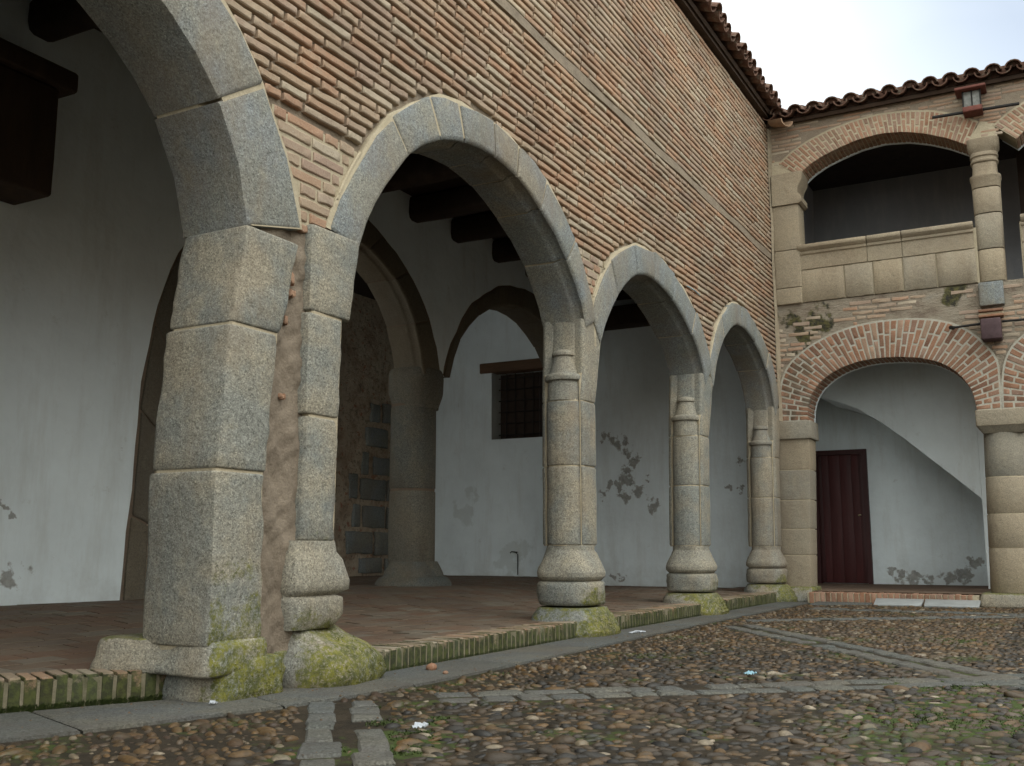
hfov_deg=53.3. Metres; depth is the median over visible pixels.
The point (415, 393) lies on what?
column
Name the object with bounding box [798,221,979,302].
parapet
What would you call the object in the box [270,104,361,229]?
brick spandrel
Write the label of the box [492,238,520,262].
ceiling beam
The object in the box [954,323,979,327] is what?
tie rod
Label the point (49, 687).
brick kerb
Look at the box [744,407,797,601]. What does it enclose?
stone column
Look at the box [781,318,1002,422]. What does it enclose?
brick arch
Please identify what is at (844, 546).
wooden door
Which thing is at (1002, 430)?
stone pier
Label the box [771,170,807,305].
corner post
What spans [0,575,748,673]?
porch floor
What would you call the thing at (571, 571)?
stone column
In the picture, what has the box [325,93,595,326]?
stone arch
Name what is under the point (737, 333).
stone arch
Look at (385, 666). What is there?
moss
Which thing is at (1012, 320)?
tie rod
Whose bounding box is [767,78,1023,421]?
loggia wall
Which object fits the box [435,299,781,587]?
end wall
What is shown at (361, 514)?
rubble wall
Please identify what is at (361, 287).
porch ceiling
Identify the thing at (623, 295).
ceiling beam
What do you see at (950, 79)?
tiled roof
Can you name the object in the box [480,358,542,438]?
barred window
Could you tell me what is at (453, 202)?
ceiling beam
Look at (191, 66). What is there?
stone arch
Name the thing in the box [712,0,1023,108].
sky
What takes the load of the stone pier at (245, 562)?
on the courtyard ground at (343, 732)
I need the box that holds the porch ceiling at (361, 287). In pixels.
[94,27,508,299]
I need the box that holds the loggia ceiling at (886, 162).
[766,72,1023,190]
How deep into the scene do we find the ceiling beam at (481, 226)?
13.41 m
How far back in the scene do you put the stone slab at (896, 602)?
12.92 m
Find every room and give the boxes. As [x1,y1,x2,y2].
[770,158,1023,306]
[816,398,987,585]
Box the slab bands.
[296,607,1023,765]
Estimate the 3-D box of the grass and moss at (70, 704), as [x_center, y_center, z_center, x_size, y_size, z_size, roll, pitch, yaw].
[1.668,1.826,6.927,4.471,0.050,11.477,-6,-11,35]
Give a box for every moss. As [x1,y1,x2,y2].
[0,603,1023,755]
[212,585,1021,700]
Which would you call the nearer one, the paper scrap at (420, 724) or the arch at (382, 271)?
the paper scrap at (420, 724)
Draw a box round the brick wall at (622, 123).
[225,0,776,408]
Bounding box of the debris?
[9,578,1022,765]
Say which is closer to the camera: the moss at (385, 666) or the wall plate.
the moss at (385, 666)
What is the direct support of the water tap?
attached to the end wall at (489, 500)
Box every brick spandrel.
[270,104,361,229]
[578,247,604,337]
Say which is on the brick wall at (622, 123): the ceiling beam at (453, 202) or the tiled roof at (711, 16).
the tiled roof at (711, 16)
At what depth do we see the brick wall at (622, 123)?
9.32 m
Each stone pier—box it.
[89,224,386,701]
[778,420,821,601]
[975,407,1023,607]
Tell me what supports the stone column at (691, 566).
on the courtyard ground at (343, 732)
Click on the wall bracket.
(991, 324)
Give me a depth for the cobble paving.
4.49 m
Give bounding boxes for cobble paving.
[0,604,1023,765]
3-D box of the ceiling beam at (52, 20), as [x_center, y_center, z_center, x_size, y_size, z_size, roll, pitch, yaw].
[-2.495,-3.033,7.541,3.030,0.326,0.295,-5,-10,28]
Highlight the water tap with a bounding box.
[510,551,517,574]
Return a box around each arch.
[77,0,301,237]
[120,220,439,599]
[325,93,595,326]
[443,285,542,377]
[592,243,711,383]
[709,302,778,414]
[779,110,977,182]
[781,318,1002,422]
[993,102,1023,150]
[1001,334,1023,408]
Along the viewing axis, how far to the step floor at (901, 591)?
13.63 m
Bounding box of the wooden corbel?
[0,37,77,204]
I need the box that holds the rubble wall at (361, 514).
[145,293,393,577]
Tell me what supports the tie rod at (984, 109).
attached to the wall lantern
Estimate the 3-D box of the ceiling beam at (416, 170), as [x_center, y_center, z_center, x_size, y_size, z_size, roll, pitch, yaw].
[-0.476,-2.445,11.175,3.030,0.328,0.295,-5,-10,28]
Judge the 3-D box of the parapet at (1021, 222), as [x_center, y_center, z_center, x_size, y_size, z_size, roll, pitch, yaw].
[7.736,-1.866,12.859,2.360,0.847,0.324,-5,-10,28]
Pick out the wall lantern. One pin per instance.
(970, 95)
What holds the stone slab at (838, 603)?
on the courtyard ground at (343, 732)
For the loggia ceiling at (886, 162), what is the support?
on the room at (929, 199)
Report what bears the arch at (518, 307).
attached to the wall at (90, 246)
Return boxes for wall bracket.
[978,307,1003,341]
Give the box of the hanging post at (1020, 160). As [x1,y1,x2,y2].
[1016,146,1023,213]
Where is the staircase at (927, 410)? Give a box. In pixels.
[820,363,989,588]
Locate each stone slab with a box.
[809,601,872,605]
[874,598,923,606]
[924,599,980,607]
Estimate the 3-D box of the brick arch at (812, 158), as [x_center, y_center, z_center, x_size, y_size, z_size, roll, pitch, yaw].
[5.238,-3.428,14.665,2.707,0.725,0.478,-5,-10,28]
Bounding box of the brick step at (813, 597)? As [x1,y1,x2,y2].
[807,591,980,605]
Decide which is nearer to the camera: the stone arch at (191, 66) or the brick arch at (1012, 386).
the stone arch at (191, 66)
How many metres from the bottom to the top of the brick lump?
0.052 m
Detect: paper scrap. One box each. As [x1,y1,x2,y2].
[412,722,427,727]
[743,670,756,674]
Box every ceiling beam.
[28,0,97,41]
[381,154,459,193]
[409,185,489,222]
[451,212,507,242]
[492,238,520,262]
[616,290,631,300]
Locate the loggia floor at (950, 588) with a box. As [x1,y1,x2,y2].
[722,583,990,595]
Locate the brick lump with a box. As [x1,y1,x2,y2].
[426,663,436,669]
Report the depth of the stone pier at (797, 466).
14.26 m
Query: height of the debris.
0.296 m
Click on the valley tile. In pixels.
(778, 122)
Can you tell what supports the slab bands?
on the courtyard ground at (343, 732)
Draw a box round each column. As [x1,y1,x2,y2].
[375,366,451,586]
[531,318,619,637]
[662,373,728,614]
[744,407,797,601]
[966,135,1006,282]
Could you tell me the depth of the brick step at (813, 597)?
13.29 m
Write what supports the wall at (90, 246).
on the porch floor at (33, 637)
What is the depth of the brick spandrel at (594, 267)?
9.05 m
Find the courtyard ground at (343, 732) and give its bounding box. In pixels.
[0,603,1023,765]
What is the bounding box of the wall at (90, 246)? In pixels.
[0,0,533,605]
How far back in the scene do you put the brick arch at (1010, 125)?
13.62 m
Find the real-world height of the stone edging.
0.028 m
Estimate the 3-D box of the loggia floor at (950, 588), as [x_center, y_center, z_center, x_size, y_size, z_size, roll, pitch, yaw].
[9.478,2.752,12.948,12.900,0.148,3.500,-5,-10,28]
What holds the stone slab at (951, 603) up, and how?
on the courtyard ground at (343, 732)
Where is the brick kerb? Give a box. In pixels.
[0,592,776,713]
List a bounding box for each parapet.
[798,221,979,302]
[1019,214,1023,273]
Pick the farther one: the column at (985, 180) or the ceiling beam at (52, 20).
the column at (985, 180)
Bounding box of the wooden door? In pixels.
[815,449,873,583]
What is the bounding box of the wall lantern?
[954,82,986,117]
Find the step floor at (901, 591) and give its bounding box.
[816,589,983,593]
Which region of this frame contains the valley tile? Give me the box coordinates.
[767,118,792,127]
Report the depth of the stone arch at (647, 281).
10.89 m
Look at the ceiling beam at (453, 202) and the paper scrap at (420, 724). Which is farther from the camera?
the ceiling beam at (453, 202)
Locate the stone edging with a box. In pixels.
[0,602,808,742]
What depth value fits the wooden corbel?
7.53 m
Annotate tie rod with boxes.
[932,102,1018,118]
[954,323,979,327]
[1002,318,1023,321]
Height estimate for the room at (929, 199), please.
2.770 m
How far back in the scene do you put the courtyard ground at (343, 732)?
4.27 m
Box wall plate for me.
[604,304,649,330]
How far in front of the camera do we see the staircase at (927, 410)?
15.31 m
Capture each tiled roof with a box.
[686,0,781,117]
[762,59,1023,127]
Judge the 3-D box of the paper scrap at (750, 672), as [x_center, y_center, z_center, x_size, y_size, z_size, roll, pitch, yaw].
[1.313,1.594,5.621,0.070,0.020,0.050,9,-13,-43]

